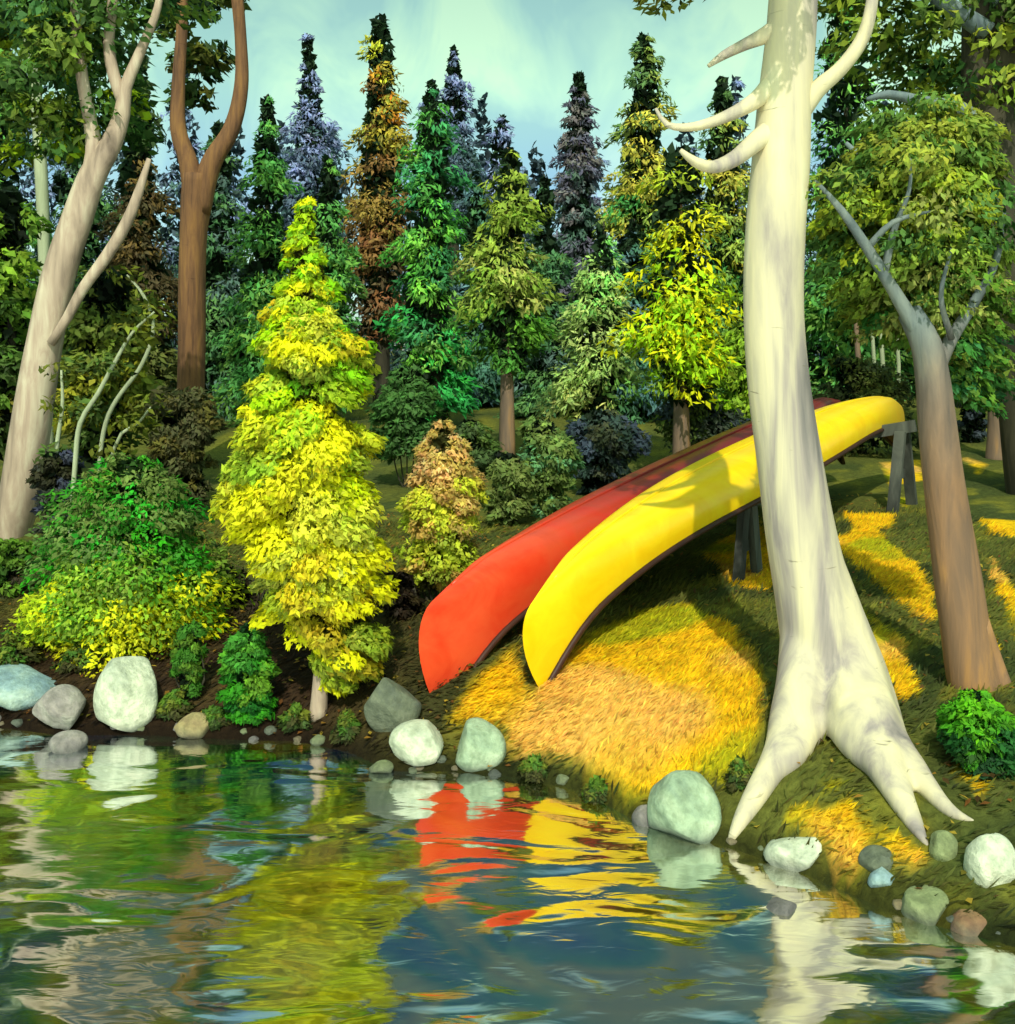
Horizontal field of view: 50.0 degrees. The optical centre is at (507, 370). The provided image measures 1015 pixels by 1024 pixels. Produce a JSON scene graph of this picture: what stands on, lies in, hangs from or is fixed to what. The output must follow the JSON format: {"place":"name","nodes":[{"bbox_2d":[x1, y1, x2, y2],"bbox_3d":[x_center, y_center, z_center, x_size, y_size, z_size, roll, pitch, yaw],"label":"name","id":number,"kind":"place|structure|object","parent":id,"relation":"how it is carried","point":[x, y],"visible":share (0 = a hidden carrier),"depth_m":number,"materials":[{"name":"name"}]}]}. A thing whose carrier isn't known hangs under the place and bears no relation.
{"place":"outdoors","nodes":[
{"label":"outdoors","id":0,"kind":"place"},
{"bbox_2d":[2,0,961,349],"label":"sky","id":1,"kind":"structure","parent":0,"point":[525,54],"materials":[{"name":"blue"}]},
{"bbox_2d":[0,728,1014,1023],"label":"lake water","id":2,"kind":"structure","parent":0,"point":[162,880],"depth_m":3.41,"materials":[{"name":"blue liquid"}]},
{"bbox_2d":[48,730,87,753],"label":"stone","id":3,"kind":"object","parent":2,"relation":"in","point":[66,741],"visible":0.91,"depth_m":4.86,"materials":[{"name":"grey stone"}]},
{"bbox_2d":[369,760,393,772],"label":"stone","id":4,"kind":"object","parent":2,"relation":"in","point":[383,766],"visible":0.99,"depth_m":4.59,"materials":[{"name":"stone"}]},
{"bbox_2d":[389,719,443,765],"bbox_3d":[-0.393,1.603,4.700,0.237,0.173,0.252,0,0,0],"label":"boulder","id":5,"kind":"object","parent":2,"relation":"on","point":[417,742],"visible":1,"depth_m":4.61,"materials":[{"name":"stone"}]},
{"bbox_2d":[455,717,505,771],"bbox_3d":[-0.114,1.611,4.672,0.219,0.221,0.232,0,0,0],"label":"boulder","id":6,"kind":"object","parent":2,"relation":"on","point":[482,745],"visible":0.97,"depth_m":4.59,"materials":[{"name":"stone"}]},
{"bbox_2d":[556,774,568,784],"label":"pebble","id":7,"kind":"object","parent":2,"relation":"on","point":[561,779],"visible":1,"depth_m":4.45,"materials":[{"name":"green stone"}]},
{"bbox_2d":[632,805,649,826],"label":"stone","id":8,"kind":"object","parent":2,"relation":"in","point":[639,816],"visible":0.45,"depth_m":4.07,"materials":[{"name":"stone"}]},
{"bbox_2d":[766,897,796,915],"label":"stone","id":9,"kind":"object","parent":2,"relation":"on","point":[779,906],"visible":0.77,"depth_m":3.42,"materials":[{"name":"grey stone"}]},
{"bbox_2d":[763,837,821,871],"bbox_3d":[0.996,1.675,3.768,0.210,0.137,0.178,0,0,30],"label":"boulder","id":10,"kind":"object","parent":2,"relation":"on","point":[796,854],"visible":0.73,"depth_m":3.71,"materials":[{"name":"stone"}]},
{"bbox_2d":[867,867,894,887],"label":"stone","id":11,"kind":"object","parent":2,"relation":"on","point":[880,877],"visible":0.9,"depth_m":3.48,"materials":[{"name":"stone"}]},
{"bbox_2d":[892,899,901,909],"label":"pebble","id":12,"kind":"object","parent":2,"relation":"on","point":[897,904],"visible":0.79,"depth_m":3.41,"materials":[{"name":"beige stone"}]},
{"bbox_2d":[901,885,948,925],"bbox_3d":[1.301,1.683,3.396,0.145,0.120,0.145,0,0,0],"label":"boulder","id":13,"kind":"object","parent":2,"relation":"on","point":[925,906],"visible":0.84,"depth_m":3.36,"materials":[{"name":"green stone"}]},
{"bbox_2d":[950,909,986,936],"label":"boulder","id":14,"kind":"object","parent":2,"relation":"on","point":[971,923],"visible":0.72,"depth_m":3.29,"materials":[{"name":"orange stone"}]},
{"bbox_2d":[0,348,1014,946],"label":"ground","id":15,"kind":"structure","parent":0,"point":[868,474],"depth_m":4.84,"materials":[{"name":"yellow plant"}]},
{"bbox_2d":[11,719,22,727],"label":"pebble","id":16,"kind":"object","parent":15,"relation":"on","point":[17,723],"visible":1,"depth_m":5.15,"materials":[{"name":"stone"}]},
{"bbox_2d":[0,538,41,599],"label":"undergrowth bush","id":17,"kind":"object","parent":15,"relation":"on","point":[14,553],"visible":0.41,"depth_m":6.54,"materials":[{"name":"green plant"}]},
{"bbox_2d":[0,629,47,665],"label":"ground plant","id":18,"kind":"object","parent":15,"relation":"on","point":[12,654],"visible":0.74,"depth_m":5.54,"materials":[{"name":"green plant"}]},
{"bbox_2d":[0,185,54,460],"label":"hazel tree","id":19,"kind":"object","parent":15,"relation":"on","point":[18,218],"visible":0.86,"depth_m":9.89,"materials":[{"name":"green plant"}]},
{"bbox_2d":[0,664,55,710],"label":"boulder","id":20,"kind":"object","parent":15,"relation":"on","point":[23,686],"visible":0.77,"depth_m":5.27,"materials":[{"name":"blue stone"}]},
{"bbox_2d":[0,1,64,417],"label":"spruce tree","id":21,"kind":"object","parent":15,"relation":"on","point":[32,240],"visible":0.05,"depth_m":16.92,"materials":[{"name":"green plant"}]},
{"bbox_2d":[0,0,75,443],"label":"slim birch tree","id":22,"kind":"object","parent":15,"relation":"on","point":[41,189],"visible":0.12,"depth_m":13.95,"materials":[{"name":"white plant"}]},
{"bbox_2d":[25,449,85,548],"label":"undergrowth bush","id":23,"kind":"object","parent":15,"relation":"on","point":[49,472],"visible":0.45,"depth_m":7.50,"materials":[{"name":"blue plant"}]},
{"bbox_2d":[32,359,84,464],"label":"sapling","id":24,"kind":"object","parent":15,"relation":"on","point":[71,376],"visible":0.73,"depth_m":7.59,"materials":[{"name":"green plant"}]},
{"bbox_2d":[32,684,85,729],"bbox_3d":[-2.087,1.595,5.121,0.225,0.212,0.204,0,0,36],"label":"boulder","id":25,"kind":"object","parent":15,"relation":"on","point":[61,706],"visible":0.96,"depth_m":5.06,"materials":[{"name":"grey stone"}]},
{"bbox_2d":[28,60,122,410],"bbox_3d":[-7.129,-1.892,18.092,2.890,7.599,2.426,0,0,0],"label":"spruce tree","id":26,"kind":"object","parent":15,"relation":"on","point":[63,181],"visible":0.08,"depth_m":17.82,"materials":[{"name":"green plant"}]},
{"bbox_2d":[48,641,103,674],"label":"ground plant","id":27,"kind":"object","parent":15,"relation":"on","point":[68,658],"visible":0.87,"depth_m":5.50,"materials":[{"name":"green plant"}]},
{"bbox_2d":[52,265,164,465],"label":"hazel tree","id":28,"kind":"object","parent":15,"relation":"on","point":[106,305],"visible":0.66,"depth_m":9.40,"materials":[{"name":"green plant"}]},
{"bbox_2d":[0,0,222,539],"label":"leaning birch tree","id":29,"kind":"object","parent":15,"relation":"on","point":[70,43],"visible":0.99,"depth_m":8.02,"materials":[{"name":"grey plant"}]},
{"bbox_2d":[68,300,177,532],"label":"sapling","id":30,"kind":"object","parent":15,"relation":"on","point":[143,340],"visible":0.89,"depth_m":7.39,"materials":[{"name":"beige plant"}]},
{"bbox_2d":[93,656,157,731],"bbox_3d":[-1.820,1.539,5.165,0.272,0.362,0.287,0,0,-30],"label":"boulder","id":31,"kind":"object","parent":15,"relation":"on","point":[125,697],"visible":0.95,"depth_m":5.07,"materials":[{"name":"stone"}]},
{"bbox_2d":[0,452,254,677],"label":"round bush","id":32,"kind":"object","parent":15,"relation":"on","point":[126,568],"visible":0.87,"depth_m":5.74,"materials":[{"name":"green plant"}]},
{"bbox_2d":[88,394,172,457],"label":"sapling","id":33,"kind":"object","parent":15,"relation":"on","point":[139,423],"visible":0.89,"depth_m":7.19,"materials":[{"name":"green plant"}]},
{"bbox_2d":[97,264,173,470],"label":"sapling","id":34,"kind":"object","parent":15,"relation":"on","point":[146,301],"visible":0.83,"depth_m":8.59,"materials":[{"name":"beige plant"}]},
{"bbox_2d":[93,40,179,425],"bbox_3d":[-5.383,-1.623,15.983,1.724,6.429,1.855,0,0,0],"label":"spruce tree","id":35,"kind":"object","parent":15,"relation":"on","point":[137,248],"visible":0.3,"depth_m":15.81,"materials":[{"name":"green plant"}]},
{"bbox_2d":[153,686,196,721],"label":"ground plant","id":36,"kind":"object","parent":15,"relation":"on","point":[173,704],"visible":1,"depth_m":5.13,"materials":[{"name":"green plant"}]},
{"bbox_2d":[143,385,229,512],"bbox_3d":[-2.725,0.680,9.216,0.698,1.122,0.660,0,0,0],"label":"undergrowth bush","id":37,"kind":"object","parent":15,"relation":"on","point":[186,431],"visible":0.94,"depth_m":9.04,"materials":[{"name":"brown plant"}]},
{"bbox_2d":[169,618,209,700],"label":"upright bush","id":38,"kind":"object","parent":15,"relation":"on","point":[188,654],"visible":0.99,"depth_m":5.20,"materials":[{"name":"green plant"}]},
{"bbox_2d":[174,712,208,738],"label":"stone","id":39,"kind":"object","parent":15,"relation":"on","point":[193,725],"visible":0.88,"depth_m":5.02,"materials":[{"name":"beige stone"}]},
{"bbox_2d":[154,0,251,460],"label":"forked tree","id":40,"kind":"object","parent":15,"relation":"on","point":[198,183],"visible":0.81,"depth_m":11.93,"materials":[{"name":"brown plant"}]},
{"bbox_2d":[164,119,252,420],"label":"spruce tree","id":41,"kind":"object","parent":15,"relation":"on","point":[222,283],"visible":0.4,"depth_m":16.79,"materials":[{"name":"green plant"}]},
{"bbox_2d":[201,705,231,730],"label":"ground plant","id":42,"kind":"object","parent":15,"relation":"on","point":[215,715],"visible":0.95,"depth_m":5.06,"materials":[{"name":"green plant"}]},
{"bbox_2d":[210,564,265,614],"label":"undergrowth bush","id":43,"kind":"object","parent":15,"relation":"on","point":[254,597],"visible":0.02,"depth_m":6.25,"materials":[{"name":"green plant"}]},
{"bbox_2d":[215,622,281,725],"bbox_3d":[-1.210,1.422,5.112,0.304,0.478,0.267,0,0,0],"label":"bush","id":44,"kind":"object","parent":15,"relation":"on","point":[249,669],"visible":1,"depth_m":5.04,"materials":[{"name":"green plant"}]},
{"bbox_2d":[210,94,304,427],"bbox_3d":[-3.374,-1.381,14.919,1.740,4.897,1.554,0,0,0],"label":"spruce tree","id":45,"kind":"object","parent":15,"relation":"on","point":[272,184],"visible":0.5,"depth_m":14.80,"materials":[{"name":"green plant"}]},
{"bbox_2d":[264,726,276,734],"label":"pebble","id":46,"kind":"object","parent":15,"relation":"on","point":[269,730],"visible":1,"depth_m":5.01,"materials":[{"name":"stone"}]},
{"bbox_2d":[275,702,312,733],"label":"ground plant","id":47,"kind":"object","parent":15,"relation":"on","point":[294,716],"visible":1,"depth_m":5.02,"materials":[{"name":"green plant"}]},
{"bbox_2d":[208,196,400,721],"bbox_3d":[-0.947,0.412,5.080,0.914,2.450,0.754,0,0,0],"label":"tamarack tree","id":48,"kind":"object","parent":15,"relation":"on","point":[294,504],"visible":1,"depth_m":4.90,"materials":[{"name":"yellow plant"}]},
{"bbox_2d":[272,32,355,276],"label":"spruce tree","id":49,"kind":"object","parent":15,"relation":"on","point":[309,129],"visible":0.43,"depth_m":24.77,"materials":[{"name":"blue plant"}]},
{"bbox_2d":[310,734,324,745],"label":"pebble","id":50,"kind":"object","parent":15,"relation":"on","point":[317,740],"visible":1,"depth_m":4.92,"materials":[{"name":"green stone"}]},
{"bbox_2d":[313,153,367,416],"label":"spruce tree","id":51,"kind":"object","parent":15,"relation":"on","point":[330,212],"visible":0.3,"depth_m":15.90,"materials":[{"name":"green plant"}]},
{"bbox_2d":[329,707,362,745],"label":"ground plant","id":52,"kind":"object","parent":15,"relation":"on","point":[348,727],"visible":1,"depth_m":4.89,"materials":[{"name":"green plant"}]},
{"bbox_2d":[338,13,417,409],"bbox_3d":[-2.097,-2.599,17.981,1.651,6.572,1.614,0,0,0],"label":"spruce tree","id":53,"kind":"object","parent":15,"relation":"on","point":[380,227],"visible":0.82,"depth_m":17.82,"materials":[{"name":"green plant"}]},
{"bbox_2d":[364,677,421,731],"bbox_3d":[-0.514,1.505,4.878,0.261,0.260,0.253,0,0,0],"label":"boulder","id":54,"kind":"object","parent":15,"relation":"on","point":[390,705],"visible":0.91,"depth_m":4.79,"materials":[{"name":"stone"}]},
{"bbox_2d":[375,569,426,621],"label":"undergrowth bush","id":55,"kind":"object","parent":15,"relation":"on","point":[407,602],"visible":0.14,"depth_m":5.94,"materials":[{"name":"brown plant"}]},
{"bbox_2d":[365,363,444,486],"bbox_3d":[-0.962,0.549,10.478,0.751,1.230,0.738,0,0,-39],"label":"undergrowth bush","id":56,"kind":"object","parent":15,"relation":"on","point":[403,406],"visible":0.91,"depth_m":10.33,"materials":[{"name":"green plant"}]},
{"bbox_2d":[372,79,481,422],"bbox_3d":[-1.099,-1.482,14.473,1.394,4.794,1.340,0,0,40],"label":"spruce tree","id":57,"kind":"object","parent":15,"relation":"on","point":[423,332],"visible":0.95,"depth_m":14.36,"materials":[{"name":"green plant"}]},
{"bbox_2d":[391,417,489,603],"bbox_3d":[-0.379,0.816,6.203,0.565,1.098,0.532,0,0,0],"label":"autumn shrub","id":58,"kind":"object","parent":15,"relation":"on","point":[439,506],"visible":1,"depth_m":6.07,"materials":[{"name":"yellow plant"}]},
{"bbox_2d":[421,44,490,338],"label":"spruce tree","id":59,"kind":"object","parent":15,"relation":"on","point":[454,95],"visible":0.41,"depth_m":25.80,"materials":[{"name":"blue plant"}]},
{"bbox_2d":[7,64,939,372],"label":"distant forest","id":60,"kind":"object","parent":15,"relation":"on","point":[397,356],"visible":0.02,"depth_m":28.18,"materials":[{"name":"green plant"}]},
{"bbox_2d":[453,419,505,501],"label":"undergrowth bush","id":61,"kind":"object","parent":15,"relation":"on","point":[485,446],"visible":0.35,"depth_m":9.29,"materials":[{"name":"green plant"}]},
{"bbox_2d":[446,171,519,407],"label":"spruce tree","id":62,"kind":"object","parent":15,"relation":"on","point":[488,381],"visible":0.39,"depth_m":17.79,"materials":[{"name":"green plant"}]},
{"bbox_2d":[489,769,500,775],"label":"pebble","id":63,"kind":"object","parent":15,"relation":"on","point":[494,772],"visible":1,"depth_m":4.57,"materials":[{"name":"stone"}]},
{"bbox_2d":[463,114,534,337],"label":"spruce tree","id":64,"kind":"object","parent":15,"relation":"on","point":[500,137],"visible":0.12,"depth_m":26.86,"materials":[{"name":"blue plant"}]},
{"bbox_2d":[447,147,566,455],"bbox_3d":[-0.008,-0.637,11.456,1.283,3.446,1.042,0,0,0],"label":"spruce tree","id":65,"kind":"object","parent":15,"relation":"on","point":[506,303],"visible":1,"depth_m":11.36,"materials":[{"name":"green plant"}]},
{"bbox_2d":[0,493,1014,902],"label":"fallen leaves","id":66,"kind":"object","parent":15,"relation":"on","point":[992,775],"visible":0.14,"depth_m":5.42,"materials":[{"name":"orange plant"}]},
{"bbox_2d":[479,450,539,527],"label":"olive bush","id":67,"kind":"object","parent":15,"relation":"on","point":[513,484],"visible":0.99,"depth_m":8.11,"materials":[{"name":"green plant"}]},
{"bbox_2d":[515,753,548,783],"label":"ground plant","id":68,"kind":"object","parent":15,"relation":"on","point":[533,767],"visible":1,"depth_m":4.50,"materials":[{"name":"green plant"}]},
{"bbox_2d":[493,171,585,418],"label":"spruce tree","id":69,"kind":"object","parent":15,"relation":"on","point":[535,378],"visible":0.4,"depth_m":15.80,"materials":[{"name":"green plant"}]},
{"bbox_2d":[515,414,585,519],"bbox_3d":[0.297,0.785,8.587,0.577,0.873,0.590,0,0,-41],"label":"olive bush","id":70,"kind":"object","parent":15,"relation":"on","point":[552,456],"visible":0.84,"depth_m":8.47,"materials":[{"name":"green plant"}]},
{"bbox_2d":[547,70,613,365],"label":"spruce tree","id":71,"kind":"object","parent":15,"relation":"on","point":[573,192],"visible":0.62,"depth_m":18.80,"materials":[{"name":"grey plant"}]},
{"bbox_2d":[532,221,652,439],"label":"spruce tree","id":72,"kind":"object","parent":15,"relation":"on","point":[588,384],"visible":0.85,"depth_m":12.31,"materials":[{"name":"green plant"}]},
{"bbox_2d":[578,774,607,803],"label":"ground plant","id":73,"kind":"object","parent":15,"relation":"on","point":[594,790],"visible":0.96,"depth_m":4.29,"materials":[{"name":"green plant"}]},
{"bbox_2d":[564,407,652,494],"bbox_3d":[0.900,0.759,9.974,0.857,0.831,0.809,0,0,0],"label":"undergrowth bush","id":74,"kind":"object","parent":15,"relation":"on","point":[609,442],"visible":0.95,"depth_m":9.82,"materials":[{"name":"blue plant"}]},
{"bbox_2d":[592,31,680,312],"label":"spruce tree","id":75,"kind":"object","parent":15,"relation":"on","point":[642,125],"visible":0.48,"depth_m":16.86,"materials":[{"name":"green plant"}]},
{"bbox_2d":[610,218,668,423],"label":"spruce tree","id":76,"kind":"object","parent":15,"relation":"on","point":[631,249],"visible":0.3,"depth_m":14.80,"materials":[{"name":"green plant"}]},
{"bbox_2d":[597,141,746,453],"bbox_3d":[1.648,-0.571,10.490,1.353,3.265,1.395,0,0,32],"label":"spruce tree","id":77,"kind":"object","parent":15,"relation":"on","point":[677,335],"visible":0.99,"depth_m":10.32,"materials":[{"name":"green plant"}]},
{"bbox_2d":[647,770,721,843],"bbox_3d":[0.639,1.626,4.020,0.232,0.292,0.274,0,0,-18],"label":"boulder","id":78,"kind":"object","parent":15,"relation":"on","point":[684,804],"visible":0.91,"depth_m":3.94,"materials":[{"name":"stone"}]},
{"bbox_2d":[648,391,750,452],"bbox_3d":[1.963,0.589,10.944,1.072,0.842,0.973,0,0,12],"label":"undergrowth bush","id":79,"kind":"object","parent":15,"relation":"on","point":[706,422],"visible":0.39,"depth_m":10.74,"materials":[{"name":"green plant"}]},
{"bbox_2d":[691,76,750,395],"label":"spruce tree","id":80,"kind":"object","parent":15,"relation":"on","point":[729,253],"visible":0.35,"depth_m":17.81,"materials":[{"name":"green plant"}]},
{"bbox_2d":[707,264,750,423],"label":"spruce tree","id":81,"kind":"object","parent":15,"relation":"on","point":[736,393],"visible":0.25,"depth_m":11.36,"materials":[{"name":"green plant"}]},
{"bbox_2d":[726,837,736,844],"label":"pebble","id":82,"kind":"object","parent":15,"relation":"on","point":[730,841],"visible":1,"depth_m":3.88,"materials":[{"name":"beige stone"}]},
{"bbox_2d":[721,754,753,792],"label":"ground plant","id":83,"kind":"object","parent":15,"relation":"on","point":[738,775],"visible":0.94,"depth_m":4.05,"materials":[{"name":"green plant"}]},
{"bbox_2d":[732,502,762,583],"bbox_3d":[1.062,1.006,6.633,1.004,0.597,0.352,0,0,15],"label":"sawhorse","id":84,"kind":"object","parent":15,"relation":"on","point":[747,537],"visible":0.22,"depth_m":6.47,"materials":[{"name":"grey wood"}]},
{"bbox_2d":[632,0,973,844],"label":"birch tree","id":85,"kind":"object","parent":15,"relation":"on","point":[832,678],"visible":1,"depth_m":4.30,"materials":[{"name":"white plant"}]},
{"bbox_2d":[840,264,862,357],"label":"young tree","id":86,"kind":"object","parent":15,"relation":"on","point":[857,349],"visible":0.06,"depth_m":15.46,"materials":[{"name":"brown plant"}]},
{"bbox_2d":[804,0,915,399],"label":"spruce tree","id":87,"kind":"object","parent":15,"relation":"on","point":[817,315],"visible":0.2,"depth_m":16.74,"materials":[{"name":"green plant"}]},
{"bbox_2d":[812,353,919,457],"bbox_3d":[3.779,0.393,11.497,1.223,1.179,1.047,0,0,0],"label":"undergrowth bush","id":88,"kind":"object","parent":15,"relation":"on","point":[862,378],"visible":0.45,"depth_m":11.32,"materials":[{"name":"green plant"}]},
{"bbox_2d":[871,334,875,362],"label":"young tree","id":89,"kind":"object","parent":15,"relation":"on","point":[873,348],"depth_m":15.48,"materials":[{"name":"white plant"}]},
{"bbox_2d":[858,845,892,871],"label":"stone","id":90,"kind":"object","parent":15,"relation":"on","point":[871,858],"visible":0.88,"depth_m":3.55,"materials":[{"name":"grey stone"}]},
{"bbox_2d":[879,333,884,371],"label":"young tree","id":91,"kind":"object","parent":15,"relation":"on","point":[882,358],"visible":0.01,"depth_m":15.48,"materials":[{"name":"white plant"}]},
{"bbox_2d":[870,420,917,512],"bbox_3d":[2.564,0.758,8.706,1.337,0.747,0.568,0,0,25],"label":"sawhorse","id":92,"kind":"object","parent":15,"relation":"on","point":[902,463],"visible":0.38,"depth_m":8.41,"materials":[{"name":"grey wood"}]},
{"bbox_2d":[419,397,845,692],"bbox_3d":[1.317,0.942,7.380,0.547,1.417,5.923,0,0,36],"label":"canoe","id":93,"kind":"object","parent":92,"relation":"on","point":[476,611],"visible":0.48,"depth_m":5.43,"materials":[{"name":"red plastic"}]},
{"bbox_2d":[523,396,904,686],"bbox_3d":[1.778,0.861,7.230,0.547,1.296,5.760,0,0,36],"label":"canoe","id":94,"kind":"object","parent":92,"relation":"on","point":[600,567],"visible":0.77,"depth_m":5.66,"materials":[{"name":"yellow plastic"}]},
{"bbox_2d":[895,278,900,399],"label":"young tree","id":95,"kind":"object","parent":15,"relation":"on","point":[898,361],"visible":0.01,"depth_m":15.48,"materials":[{"name":"white plant"}]},
{"bbox_2d":[876,106,925,392],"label":"spruce tree","id":96,"kind":"object","parent":15,"relation":"on","point":[910,375],"visible":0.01,"depth_m":17.63,"materials":[{"name":"green plant"}]},
{"bbox_2d":[805,88,1014,691],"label":"maple tree","id":97,"kind":"object","parent":15,"relation":"on","point":[944,171],"visible":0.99,"depth_m":4.55,"materials":[{"name":"green plant"}]},
{"bbox_2d":[817,0,1014,494],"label":"oak tree","id":98,"kind":"object","parent":15,"relation":"on","point":[978,71],"visible":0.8,"depth_m":8.89,"materials":[{"name":"green plant"}]},
{"bbox_2d":[929,830,957,861],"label":"stone","id":99,"kind":"object","parent":15,"relation":"on","point":[943,846],"visible":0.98,"depth_m":3.50,"materials":[{"name":"green stone"}]},
{"bbox_2d":[954,401,986,442],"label":"undergrowth bush","id":100,"kind":"object","parent":15,"relation":"on","point":[972,426],"visible":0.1,"depth_m":11.94,"materials":[{"name":"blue plant"}]},
{"bbox_2d":[934,688,1014,781],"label":"fern bush","id":101,"kind":"object","parent":15,"relation":"on","point":[975,731],"visible":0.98,"depth_m":3.83,"materials":[{"name":"green plant"}]},
{"bbox_2d":[963,833,1014,887],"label":"boulder","id":102,"kind":"object","parent":15,"relation":"on","point":[989,859],"visible":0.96,"depth_m":3.38,"materials":[{"name":"stone"}]},
{"bbox_2d":[985,390,1001,459],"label":"slim tree","id":103,"kind":"object","parent":15,"relation":"on","point":[993,451],"visible":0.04,"depth_m":10.66,"materials":[{"name":"brown plant"}]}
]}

